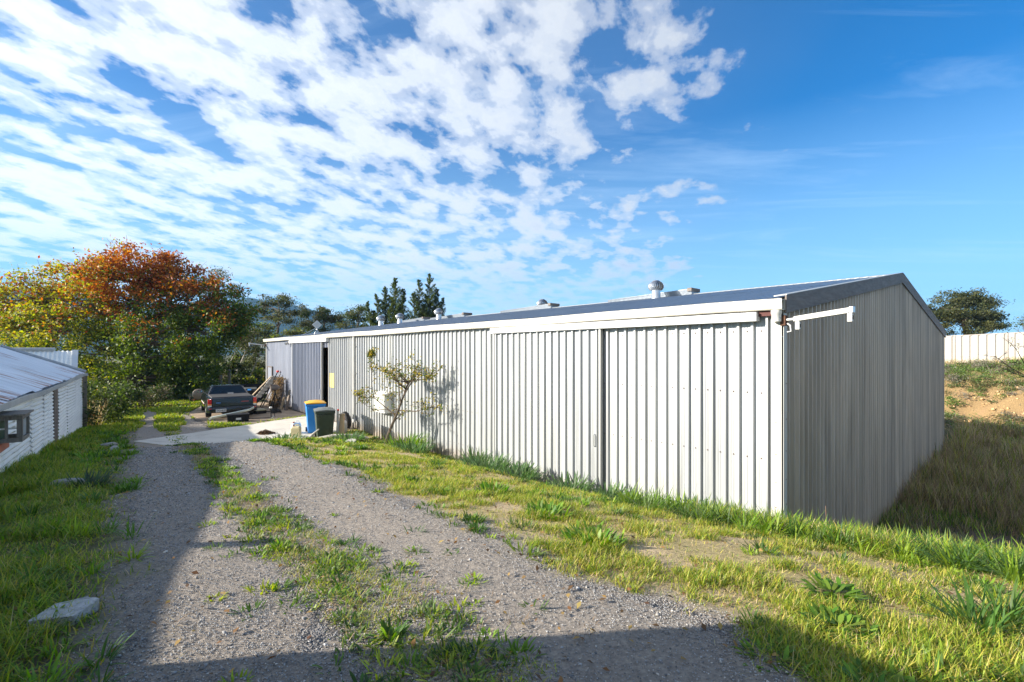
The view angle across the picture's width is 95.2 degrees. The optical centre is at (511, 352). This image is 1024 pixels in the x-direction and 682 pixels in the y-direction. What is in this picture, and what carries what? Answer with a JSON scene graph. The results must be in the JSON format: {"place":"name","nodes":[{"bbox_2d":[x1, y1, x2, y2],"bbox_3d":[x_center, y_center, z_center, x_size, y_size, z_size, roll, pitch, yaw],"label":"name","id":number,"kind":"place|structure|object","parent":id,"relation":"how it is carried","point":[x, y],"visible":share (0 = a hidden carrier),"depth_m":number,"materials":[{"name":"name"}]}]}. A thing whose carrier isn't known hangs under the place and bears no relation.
{"place":"outdoors","nodes":[
{"label":"outdoors","id":0,"kind":"place"},
{"bbox_2d":[0,290,359,355],"bbox_3d":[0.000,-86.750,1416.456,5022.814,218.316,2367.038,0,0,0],"label":"hills","id":1,"kind":"structure","parent":0,"point":[282,327],"depth_m":1150.85,"materials":[{"name":"plant"}]},
{"bbox_2d":[248,407,274,418],"bbox_3d":[-10.395,2.517,19.294,1.112,0.519,0.420,0,0,-20],"label":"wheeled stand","id":2,"kind":"object","parent":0,"point":[271,417],"visible":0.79,"depth_m":19.39,"materials":[{"name":"black metal"}]},
{"bbox_2d":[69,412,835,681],"bbox_3d":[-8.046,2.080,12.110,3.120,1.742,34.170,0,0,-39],"label":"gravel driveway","id":3,"kind":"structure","parent":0,"point":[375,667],"depth_m":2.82,"materials":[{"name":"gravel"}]},
{"bbox_2d":[267,538,293,550],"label":"broadleaf weed","id":4,"kind":"object","parent":3,"relation":"on","point":[275,544],"visible":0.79,"depth_m":3.77,"materials":[{"name":"green plant"}]},
{"bbox_2d":[307,583,353,605],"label":"broadleaf weed","id":5,"kind":"object","parent":3,"relation":"on","point":[338,589],"visible":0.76,"depth_m":2.90,"materials":[{"name":"green plant"}]},
{"bbox_2d":[342,670,389,681],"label":"broadleaf weed","id":6,"kind":"object","parent":3,"relation":"on","point":[362,676],"visible":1,"depth_m":2.05,"materials":[{"name":"green plant"}]},
{"bbox_2d":[364,616,411,647],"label":"broadleaf weed","id":7,"kind":"object","parent":3,"relation":"on","point":[385,629],"visible":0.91,"depth_m":2.45,"materials":[{"name":"green plant"}]},
{"bbox_2d":[408,650,493,681],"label":"broadleaf weed","id":8,"kind":"object","parent":3,"relation":"on","point":[423,675],"visible":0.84,"depth_m":2.16,"materials":[{"name":"green plant"}]},
{"bbox_2d":[0,355,1023,681],"bbox_3d":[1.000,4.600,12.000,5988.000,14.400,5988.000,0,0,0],"label":"ground","id":9,"kind":"structure","parent":0,"point":[640,667],"depth_m":3.10,"materials":[{"name":"gravel"}]},
{"bbox_2d":[0,344,87,472],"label":"old tin shed","id":10,"kind":"structure","parent":9,"relation":"on","point":[38,403],"depth_m":10.36,"materials":[{"name":"metal"}]},
{"bbox_2d":[0,409,33,452],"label":"window","id":11,"kind":"structure","parent":10,"relation":"in","point":[22,417],"depth_m":6.78,"materials":[{"name":"white glass"}]},
{"bbox_2d":[15,348,77,367],"bbox_3d":[-22.259,1.445,19.908,5.551,3.310,3.660,0,0,-42],"label":"hut","id":12,"kind":"object","parent":9,"relation":"on","point":[68,357],"visible":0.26,"depth_m":21.00,"materials":[{"name":"metal"}]},
{"bbox_2d":[1,341,118,385],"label":"leafy tree","id":13,"kind":"object","parent":9,"relation":"on","point":[86,368],"visible":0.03,"depth_m":34.54,"materials":[{"name":"green plant"}]},
{"bbox_2d":[27,596,98,627],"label":"flat rock","id":14,"kind":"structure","parent":9,"relation":"on","point":[78,605],"depth_m":2.54,"materials":[{"name":"stone"}]},
{"bbox_2d":[45,478,84,487],"bbox_3d":[-5.852,1.734,6.122,0.408,0.151,0.154,0,0,-35],"label":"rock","id":15,"kind":"object","parent":9,"relation":"on","point":[66,480],"visible":0.28,"depth_m":6.10,"materials":[{"name":"stone"}]},
{"bbox_2d":[58,379,115,426],"bbox_3d":[-15.557,1.848,16.519,2.682,2.291,1.688,0,0,0],"label":"shrub","id":16,"kind":"object","parent":9,"relation":"on","point":[92,415],"visible":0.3,"depth_m":16.68,"materials":[{"name":"green plant"}]},
{"bbox_2d":[56,467,118,488],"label":"dark tuft","id":17,"kind":"object","parent":9,"relation":"on","point":[96,478],"visible":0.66,"depth_m":6.21,"materials":[{"name":"green plant"}]},
{"bbox_2d":[87,397,108,425],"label":"dry reeds","id":18,"kind":"object","parent":9,"relation":"on","point":[98,407],"visible":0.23,"depth_m":17.22,"materials":[{"name":"beige plant"}]},
{"bbox_2d":[78,355,122,395],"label":"shrub","id":19,"kind":"object","parent":9,"relation":"on","point":[107,377],"visible":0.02,"depth_m":35.51,"materials":[{"name":"green plant"}]},
{"bbox_2d":[100,442,117,445],"bbox_3d":[-10.001,2.288,11.581,0.112,0.101,0.368,0,0,30],"label":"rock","id":20,"kind":"object","parent":9,"relation":"on","point":[108,444],"visible":0.61,"depth_m":11.55,"materials":[{"name":"stone"}]},
{"bbox_2d":[87,377,152,423],"bbox_3d":[-16.140,1.961,18.367,3.378,2.238,2.717,0,0,0],"label":"shrub","id":21,"kind":"object","parent":9,"relation":"on","point":[129,394],"visible":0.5,"depth_m":18.26,"materials":[{"name":"green plant"}]},
{"bbox_2d":[0,235,270,401],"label":"autumn tree","id":22,"kind":"object","parent":9,"relation":"on","point":[161,273],"visible":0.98,"depth_m":28.48,"materials":[{"name":"green plant"}]},
{"bbox_2d":[103,381,181,407],"bbox_3d":[-19.469,2.396,24.530,3.733,1.884,2.780,0,0,0],"label":"shrub","id":23,"kind":"object","parent":9,"relation":"on","point":[158,394],"visible":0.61,"depth_m":24.43,"materials":[{"name":"green plant"}]},
{"bbox_2d":[136,351,217,393],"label":"shrub","id":24,"kind":"object","parent":9,"relation":"on","point":[205,361],"visible":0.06,"depth_m":40.37,"materials":[{"name":"green plant"}]},
{"bbox_2d":[139,365,223,399],"bbox_3d":[-22.326,2.004,31.472,5.169,2.881,3.430,0,0,0],"label":"shrub","id":25,"kind":"object","parent":9,"relation":"on","point":[186,387],"visible":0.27,"depth_m":30.55,"materials":[{"name":"green plant"}]},
{"bbox_2d":[190,389,203,400],"bbox_3d":[-18.967,2.592,28.246,0.870,0.789,1.800,0,0,-35],"label":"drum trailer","id":26,"kind":"object","parent":9,"relation":"on","point":[196,395],"visible":0.66,"depth_m":27.68,"materials":[{"name":"metal"}]},
{"bbox_2d":[194,265,241,354],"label":"gum tree","id":27,"kind":"object","parent":9,"relation":"on","point":[221,271],"visible":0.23,"depth_m":45.73,"materials":[{"name":"green plant"}]},
{"bbox_2d":[196,359,256,391],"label":"shrub","id":28,"kind":"object","parent":9,"relation":"on","point":[235,365],"visible":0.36,"depth_m":34.99,"materials":[{"name":"green plant"}]},
{"bbox_2d":[228,369,230,383],"bbox_3d":[-19.058,2.162,31.500,0.140,2.017,0.140,0,0,0],"label":"fence post","id":29,"kind":"object","parent":9,"relation":"on","point":[229,377],"visible":0.45,"depth_m":31.44,"materials":[{"name":"wood"}]},
{"bbox_2d":[211,346,265,383],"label":"shrub","id":30,"kind":"object","parent":9,"relation":"on","point":[237,356],"visible":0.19,"depth_m":39.67,"materials":[{"name":"green plant"}]},
{"bbox_2d":[133,416,352,445],"bbox_3d":[-8.418,2.689,16.293,4.068,0.550,8.062,0,0,19],"label":"concrete apron","id":31,"kind":"object","parent":9,"relation":"on","point":[247,432],"visible":0.52,"depth_m":15.43,"materials":[{"name":"concrete"}]},
{"bbox_2d":[256,429,277,434],"bbox_3d":[-8.284,2.699,15.751,1.210,0.215,1.140,0,0,0],"label":"leaf heap","id":32,"kind":"object","parent":31,"relation":"on","point":[265,431],"visible":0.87,"depth_m":15.68,"materials":[{"name":"plant"}]},
{"bbox_2d":[291,424,300,436],"bbox_3d":[-7.082,2.586,15.318,0.299,0.451,0.199,0,0,-8],"label":"jerrycan","id":33,"kind":"object","parent":31,"relation":"on","point":[295,429],"visible":0.77,"depth_m":15.23,"materials":[{"name":"beige plastic"}]},
{"bbox_2d":[305,400,325,432],"bbox_3d":[-6.871,2.243,16.305,0.650,1.162,0.818,0,0,-27],"label":"wheelie bin","id":34,"kind":"object","parent":31,"relation":"on","point":[310,405],"visible":0.69,"depth_m":15.97,"materials":[{"name":"blue plastic"}]},
{"bbox_2d":[189,402,304,423],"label":"stained slab","id":35,"kind":"structure","parent":9,"relation":"on","point":[198,413],"depth_m":20.66,"materials":[{"name":"concrete"}]},
{"bbox_2d":[197,384,256,416],"bbox_3d":[-13.099,2.141,21.477,2.200,1.267,4.934,0,0,-37],"label":"utility car","id":36,"kind":"object","parent":35,"relation":"on","point":[221,398],"visible":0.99,"depth_m":19.95,"materials":[{"name":"black paint"}]},
{"bbox_2d":[208,406,253,419],"bbox_3d":[-11.547,2.534,19.240,1.626,0.485,0.401,0,0,-30],"label":"loose bumper","id":37,"kind":"object","parent":35,"relation":"on","point":[224,415],"visible":0.93,"depth_m":19.06,"materials":[{"name":"silver metal"}]},
{"bbox_2d":[226,413,249,422],"bbox_3d":[-10.980,2.627,18.720,0.800,0.310,0.480,0,0,-33],"label":"plastic crate","id":38,"kind":"object","parent":35,"relation":"on","point":[239,417],"visible":0.92,"depth_m":18.54,"materials":[{"name":"plastic"}]},
{"bbox_2d":[253,408,266,413],"bbox_3d":[-11.593,2.695,21.413,0.580,0.190,0.500,0,0,36],"label":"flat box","id":39,"kind":"object","parent":35,"relation":"on","point":[259,410],"visible":0.73,"depth_m":21.20,"materials":[{"name":"black plastic"}]},
{"bbox_2d":[252,376,270,394],"bbox_3d":[-13.664,2.066,25.019,0.180,1.471,1.553,0,0,35],"label":"plank","id":40,"kind":"object","parent":35,"relation":"on","point":[261,385],"visible":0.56,"depth_m":25.19,"materials":[{"name":"wood"}]},
{"bbox_2d":[255,376,277,402],"bbox_3d":[-12.930,2.037,24.299,1.288,1.528,1.050,0,0,-42],"label":"tray liner","id":41,"kind":"object","parent":35,"relation":"on","point":[262,392],"visible":0.6,"depth_m":24.26,"materials":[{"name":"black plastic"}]},
{"bbox_2d":[266,408,281,412],"bbox_3d":[-11.233,2.702,21.655,1.248,0.189,0.494,0,0,14],"label":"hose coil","id":42,"kind":"object","parent":35,"relation":"on","point":[276,410],"visible":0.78,"depth_m":21.40,"materials":[{"name":"rubber"}]},
{"bbox_2d":[270,384,279,407],"bbox_3d":[-11.606,2.188,22.832,0.558,1.228,0.494,0,0,-42],"label":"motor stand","id":43,"kind":"object","parent":35,"relation":"on","point":[274,387],"visible":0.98,"depth_m":22.73,"materials":[{"name":"black metal"}]},
{"bbox_2d":[265,376,285,408],"bbox_3d":[-11.896,2.021,23.536,0.933,1.574,1.295,0,0,-42],"label":"brush pile","id":44,"kind":"object","parent":35,"relation":"on","point":[279,382],"visible":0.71,"depth_m":23.48,"materials":[{"name":"plant"}]},
{"bbox_2d":[279,397,285,409],"bbox_3d":[-11.207,2.488,22.802,0.274,0.613,0.177,0,0,-32],"label":"firewood","id":45,"kind":"object","parent":35,"relation":"on","point":[282,403],"visible":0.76,"depth_m":22.75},
{"bbox_2d":[284,395,290,409],"bbox_3d":[-10.856,2.427,22.603,0.177,0.736,0.275,0,0,45],"label":"firewood","id":46,"kind":"object","parent":35,"relation":"on","point":[287,403],"visible":1,"depth_m":22.56,"materials":[{"name":"wood"}]},
{"bbox_2d":[225,326,273,375],"bbox_3d":[-21.430,0.614,37.891,5.775,5.992,4.502,0,0,0],"label":"gum tree","id":47,"kind":"object","parent":9,"relation":"on","point":[243,345],"visible":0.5,"depth_m":37.88,"materials":[{"name":"green plant"}]},
{"bbox_2d":[240,384,264,399],"bbox_3d":[-16.464,2.519,29.377,3.526,0.950,1.720,0,0,-28],"label":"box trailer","id":48,"kind":"object","parent":9,"relation":"on","point":[252,386],"visible":0.1,"depth_m":28.91,"materials":[{"name":"black metal"}]},
{"bbox_2d":[240,368,265,396],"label":"shrub","id":49,"kind":"object","parent":9,"relation":"on","point":[258,372],"visible":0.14,"depth_m":35.91,"materials":[{"name":"green plant"}]},
{"bbox_2d":[240,346,265,380],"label":"shrub","id":50,"kind":"object","parent":9,"relation":"on","point":[262,351],"visible":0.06,"depth_m":42.12,"materials":[{"name":"green plant"}]},
{"bbox_2d":[236,321,310,360],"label":"gum tree","id":51,"kind":"object","parent":9,"relation":"on","point":[289,332],"visible":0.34,"depth_m":53.42,"materials":[{"name":"green plant"}]},
{"bbox_2d":[246,292,306,332],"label":"gum tree","id":52,"kind":"object","parent":9,"relation":"on","point":[279,318],"visible":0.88,"depth_m":62.05,"materials":[{"name":"green plant"}]},
{"bbox_2d":[265,432,307,438],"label":"gazania clump","id":53,"kind":"object","parent":9,"relation":"on","point":[285,436],"visible":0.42,"depth_m":13.60,"materials":[{"name":"green plant"}]},
{"bbox_2d":[288,303,347,332],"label":"gum tree","id":54,"kind":"object","parent":9,"relation":"on","point":[322,312],"visible":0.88,"depth_m":65.95,"materials":[{"name":"green plant"}]},
{"bbox_2d":[313,407,335,436],"bbox_3d":[-6.084,2.285,15.145,0.610,1.022,0.818,0,0,-27],"label":"wheelie bin","id":55,"kind":"object","parent":9,"relation":"on","point":[324,420],"visible":0.79,"depth_m":14.86,"materials":[{"name":"green plastic"}]},
{"bbox_2d":[336,409,338,432],"bbox_3d":[-5.667,2.338,15.163,0.115,0.987,0.063,0,0,-32],"label":"stake","id":56,"kind":"object","parent":9,"relation":"on","point":[337,420],"visible":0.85,"depth_m":15.14,"materials":[{"name":"white wood"}]},
{"bbox_2d":[339,413,344,433],"bbox_3d":[-5.506,2.409,15.122,0.204,0.839,0.197,0,0,-35],"label":"log post","id":57,"kind":"object","parent":9,"relation":"on","point":[341,422],"visible":0.82,"depth_m":15.06,"materials":[{"name":"wood"}]},
{"bbox_2d":[338,420,346,432],"bbox_3d":[-5.984,2.576,16.492,0.310,0.600,0.307,0,0,0],"label":"gas bottle","id":58,"kind":"object","parent":9,"relation":"on","point":[345,426],"visible":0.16,"depth_m":16.42,"materials":[{"name":"grey paint"}]},
{"bbox_2d":[320,434,368,438],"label":"fallen branch","id":59,"kind":"object","parent":9,"relation":"on","point":[326,436],"visible":0.38,"depth_m":13.92,"materials":[{"name":"brown wood"}]},
{"bbox_2d":[342,411,350,428],"bbox_3d":[-6.168,2.533,17.331,0.240,0.671,0.664,0,0,-42],"label":"rubber tyre ring","id":60,"kind":"object","parent":9,"relation":"on","point":[347,418],"visible":0.53,"depth_m":17.12,"materials":[{"name":"rubber"}]},
{"bbox_2d":[328,431,366,440],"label":"gazania clump","id":61,"kind":"object","parent":9,"relation":"on","point":[354,436],"visible":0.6,"depth_m":13.37,"materials":[{"name":"green plant"}]},
{"bbox_2d":[332,304,371,328],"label":"gum tree","id":62,"kind":"object","parent":9,"relation":"on","point":[352,313],"visible":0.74,"depth_m":61.09,"materials":[{"name":"green plant"}]},
{"bbox_2d":[362,277,412,326],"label":"conifer","id":63,"kind":"object","parent":9,"relation":"on","point":[400,307],"visible":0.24,"depth_m":49.65,"materials":[{"name":"green plant"}]},
{"bbox_2d":[351,347,447,443],"bbox_3d":[-3.173,1.235,13.033,3.154,2.804,1.033,0,0,31],"label":"young tree","id":64,"kind":"object","parent":9,"relation":"on","point":[389,372],"visible":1,"depth_m":12.96,"materials":[{"name":"green plant"}]},
{"bbox_2d":[376,432,431,450],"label":"gazania clump","id":65,"kind":"object","parent":9,"relation":"on","point":[407,440],"visible":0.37,"depth_m":13.08,"materials":[{"name":"green plant"}]},
{"bbox_2d":[385,438,436,453],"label":"gazania clump","id":66,"kind":"object","parent":9,"relation":"on","point":[411,446],"visible":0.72,"depth_m":11.91,"materials":[{"name":"green plant"}]},
{"bbox_2d":[407,273,445,318],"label":"conifer","id":67,"kind":"object","parent":9,"relation":"on","point":[421,310],"visible":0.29,"depth_m":51.99,"materials":[{"name":"green plant"}]},
{"bbox_2d":[451,446,494,463],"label":"gazania clump","id":68,"kind":"object","parent":9,"relation":"on","point":[473,455],"visible":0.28,"depth_m":11.10,"materials":[{"name":"green plant"}]},
{"bbox_2d":[459,451,513,470],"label":"gazania clump","id":69,"kind":"object","parent":9,"relation":"on","point":[475,462],"visible":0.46,"depth_m":10.23,"materials":[{"name":"green plant"}]},
{"bbox_2d":[471,478,513,493],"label":"gazania clump","id":70,"kind":"object","parent":9,"relation":"on","point":[483,485],"visible":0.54,"depth_m":6.53,"materials":[{"name":"green plant"}]},
{"bbox_2d":[1,421,1020,681],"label":"leaf litter","id":71,"kind":"object","parent":9,"relation":"on","point":[413,641],"visible":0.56,"depth_m":3.08,"materials":[{"name":"plant"}]},
{"bbox_2d":[0,398,1023,681],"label":"grass","id":72,"kind":"structure","parent":9,"relation":"on","point":[944,554],"depth_m":3.67,"materials":[{"name":"plant"}]},
{"bbox_2d":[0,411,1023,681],"bbox_3d":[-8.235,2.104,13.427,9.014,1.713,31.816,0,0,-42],"label":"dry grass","id":73,"kind":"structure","parent":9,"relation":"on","point":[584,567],"depth_m":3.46,"materials":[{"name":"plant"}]},
{"bbox_2d":[491,458,548,480],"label":"gazania clump","id":74,"kind":"object","parent":9,"relation":"on","point":[519,471],"visible":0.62,"depth_m":9.48,"materials":[{"name":"green plant"}]},
{"bbox_2d":[522,496,575,521],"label":"gazania clump","id":75,"kind":"object","parent":9,"relation":"on","point":[551,509],"visible":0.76,"depth_m":5.18,"materials":[{"name":"green plant"}]},
{"bbox_2d":[542,470,595,493],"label":"gazania clump","id":76,"kind":"object","parent":9,"relation":"on","point":[584,486],"visible":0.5,"depth_m":8.76,"materials":[{"name":"green plant"}]},
{"bbox_2d":[553,519,627,549],"bbox_3d":[0.690,1.613,4.108,0.662,0.139,0.681,0,0,0],"label":"gazania clump","id":77,"kind":"object","parent":9,"relation":"on","point":[568,533],"visible":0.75,"depth_m":4.17,"materials":[{"name":"green plant"}]},
{"bbox_2d":[263,272,945,532],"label":"metal shed","id":78,"kind":"structure","parent":9,"relation":"on","point":[735,395],"depth_m":9.18,"materials":[{"name":"metal"}]},
{"bbox_2d":[267,366,272,400],"bbox_3d":[-13.422,1.790,25.922,0.060,2.020,0.900,0,0,-42],"label":"side door","id":79,"kind":"structure","parent":78,"relation":"in","point":[269,368],"depth_m":25.95,"materials":[{"name":"metal"}]},
{"bbox_2d":[292,342,322,412],"bbox_3d":[-9.388,1.175,21.292,0.115,3.230,4.024,0,0,-42],"label":"sliding door","id":80,"kind":"structure","parent":78,"relation":"in","point":[307,358],"depth_m":21.21,"materials":[{"name":"metal"}]},
{"bbox_2d":[303,321,320,334],"bbox_3d":[-9.489,-1.161,22.192,0.834,0.707,0.193,0,0,-25],"label":"roof antenna","id":81,"kind":"object","parent":78,"relation":"on","point":[316,324],"visible":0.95,"depth_m":22.19,"materials":[{"name":"metal"}]},
{"bbox_2d":[331,373,333,387],"bbox_3d":[-7.369,1.150,19.113,0.012,0.580,0.480,0,0,-42],"label":"yellow notice","id":82,"kind":"object","parent":78,"relation":"attached to","point":[332,379],"visible":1,"depth_m":19.06,"materials":[{"name":"metal"}]},
{"bbox_2d":[377,315,384,325],"bbox_3d":[-8.167,-1.949,29.125,0.540,0.732,0.540,0,0,-42],"label":"roof turbine","id":83,"kind":"object","parent":78,"relation":"on","point":[380,319],"visible":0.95,"depth_m":28.99,"materials":[{"name":"metal"}]},
{"bbox_2d":[372,391,391,413],"bbox_3d":[-4.279,1.640,15.398,0.320,0.680,0.800,0,0,-42],"label":"meter box","id":84,"kind":"object","parent":78,"relation":"attached to","point":[386,403],"visible":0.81,"depth_m":15.18,"materials":[{"name":"white plastic"}]},
{"bbox_2d":[374,395,383,411],"bbox_3d":[-4.360,1.675,15.326,0.013,0.510,0.700,0,0,-42],"label":"door","id":85,"kind":"structure","parent":84,"relation":"in","point":[376,403],"depth_m":15.29,"materials":[{"name":"plastic"}]},
{"bbox_2d":[396,313,403,322],"bbox_3d":[-7.136,-2.129,29.772,0.540,0.732,0.540,0,0,-42],"label":"roof turbine","id":86,"kind":"object","parent":78,"relation":"on","point":[400,317],"visible":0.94,"depth_m":29.63,"materials":[{"name":"metal"}]},
{"bbox_2d":[434,308,442,318],"bbox_3d":[-4.249,-2.188,27.119,0.540,0.732,0.540,0,0,-42],"label":"roof turbine","id":87,"kind":"object","parent":78,"relation":"on","point":[438,312],"visible":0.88,"depth_m":26.97,"materials":[{"name":"metal"}]},
{"bbox_2d":[537,299,547,304],"bbox_3d":[1.472,-2.221,22.703,0.540,0.732,0.540,0,0,-42],"label":"roof turbine","id":88,"kind":"object","parent":78,"relation":"on","point":[541,301],"visible":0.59,"depth_m":22.56,"materials":[{"name":"metal"}]},
{"bbox_2d":[493,329,602,495],"bbox_3d":[0.621,1.130,10.006,0.115,3.300,3.194,0,0,-42],"label":"sliding door","id":89,"kind":"structure","parent":78,"relation":"in","point":[548,385],"depth_m":9.78,"materials":[{"name":"metal"}]},
{"bbox_2d":[648,280,663,298],"bbox_3d":[5.107,-2.188,16.571,0.540,0.732,0.540,0,0,-42],"label":"roof turbine","id":90,"kind":"object","parent":78,"relation":"on","point":[655,287],"visible":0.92,"depth_m":16.45,"materials":[{"name":"metal"}]},
{"bbox_2d":[780,306,854,332],"bbox_3d":[4.032,-0.422,6.204,0.070,0.306,0.870,0,0,-36],"label":"drainpipe","id":91,"kind":"object","parent":78,"relation":"attached to","point":[849,311],"visible":1,"depth_m":6.17,"materials":[{"name":"metal"}]},
{"bbox_2d":[585,478,638,498],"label":"gazania clump","id":92,"kind":"object","parent":9,"relation":"on","point":[609,492],"visible":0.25,"depth_m":8.31,"materials":[{"name":"green plant"}]},
{"bbox_2d":[665,493,721,508],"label":"gazania clump","id":93,"kind":"object","parent":9,"relation":"on","point":[696,497],"visible":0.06,"depth_m":7.07,"materials":[{"name":"green plant"}]},
{"bbox_2d":[730,632,810,674],"bbox_3d":[1.280,1.478,2.300,0.360,0.079,0.374,0,0,0],"label":"dock plant","id":94,"kind":"object","parent":9,"relation":"on","point":[780,639],"visible":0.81,"depth_m":2.33,"materials":[{"name":"green plant"}]},
{"bbox_2d":[799,570,869,606],"bbox_3d":[2.108,1.556,3.075,0.410,0.103,0.393,0,0,39],"label":"dock plant","id":95,"kind":"object","parent":9,"relation":"on","point":[825,584],"visible":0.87,"depth_m":3.11,"materials":[{"name":"green plant"}]},
{"bbox_2d":[798,601,882,644],"bbox_3d":[1.820,1.510,2.592,0.400,0.075,0.386,0,0,0],"label":"dock plant","id":96,"kind":"object","parent":9,"relation":"on","point":[845,617],"visible":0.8,"depth_m":2.64,"materials":[{"name":"green plant"}]},
{"bbox_2d":[832,654,915,681],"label":"dock plant","id":97,"kind":"object","parent":9,"relation":"on","point":[896,677],"visible":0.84,"depth_m":2.11,"materials":[{"name":"green plant"}]},
{"bbox_2d":[874,355,1023,543],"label":"tall grass","id":98,"kind":"structure","parent":9,"relation":"on","point":[970,451],"depth_m":12.45,"materials":[{"name":"plant"}]},
{"bbox_2d":[901,569,1023,643],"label":"strap leaf plant","id":99,"kind":"object","parent":9,"relation":"on","point":[969,608],"visible":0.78,"depth_m":2.69,"materials":[{"name":"green plant"}]},
{"bbox_2d":[926,286,1014,335],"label":"spreading tree","id":100,"kind":"object","parent":9,"relation":"on","point":[958,309],"visible":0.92,"depth_m":57.00,"materials":[{"name":"green plant"}]},
{"bbox_2d":[925,570,1023,628],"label":"strap leaf plant","id":101,"kind":"object","parent":9,"relation":"on","point":[1014,605],"visible":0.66,"depth_m":2.80,"materials":[{"name":"green plant"}]},
{"bbox_2d":[944,357,1023,431],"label":"bank scrub","id":102,"kind":"object","parent":9,"relation":"on","point":[956,376],"visible":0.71,"depth_m":26.46,"materials":[{"name":"green plant"}]},
{"bbox_2d":[944,332,1023,362],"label":"steel fence","id":103,"kind":"object","parent":9,"relation":"on","point":[960,347],"visible":0.18,"depth_m":29.68,"materials":[{"name":"metal"}]},
{"bbox_2d":[945,380,1023,428],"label":"clods","id":104,"kind":"object","parent":9,"relation":"on","point":[1017,387],"visible":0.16,"depth_m":25.37,"materials":[{"name":"soil"}]},
{"bbox_2d":[978,317,1023,376],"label":"bare shrub","id":105,"kind":"object","parent":9,"relation":"on","point":[1007,352],"visible":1,"depth_m":14.23,"materials":[{"name":"brown plant"}]},
{"bbox_2d":[1006,316,1023,330],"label":"tree","id":106,"kind":"object","parent":9,"relation":"on","point":[1017,323],"visible":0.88,"depth_m":40.27,"materials":[{"name":"green plant"}]},
{"bbox_2d":[0,0,1023,335],"label":"sky","id":107,"kind":"structure","parent":0,"point":[513,154],"materials":[{"name":"blue"}]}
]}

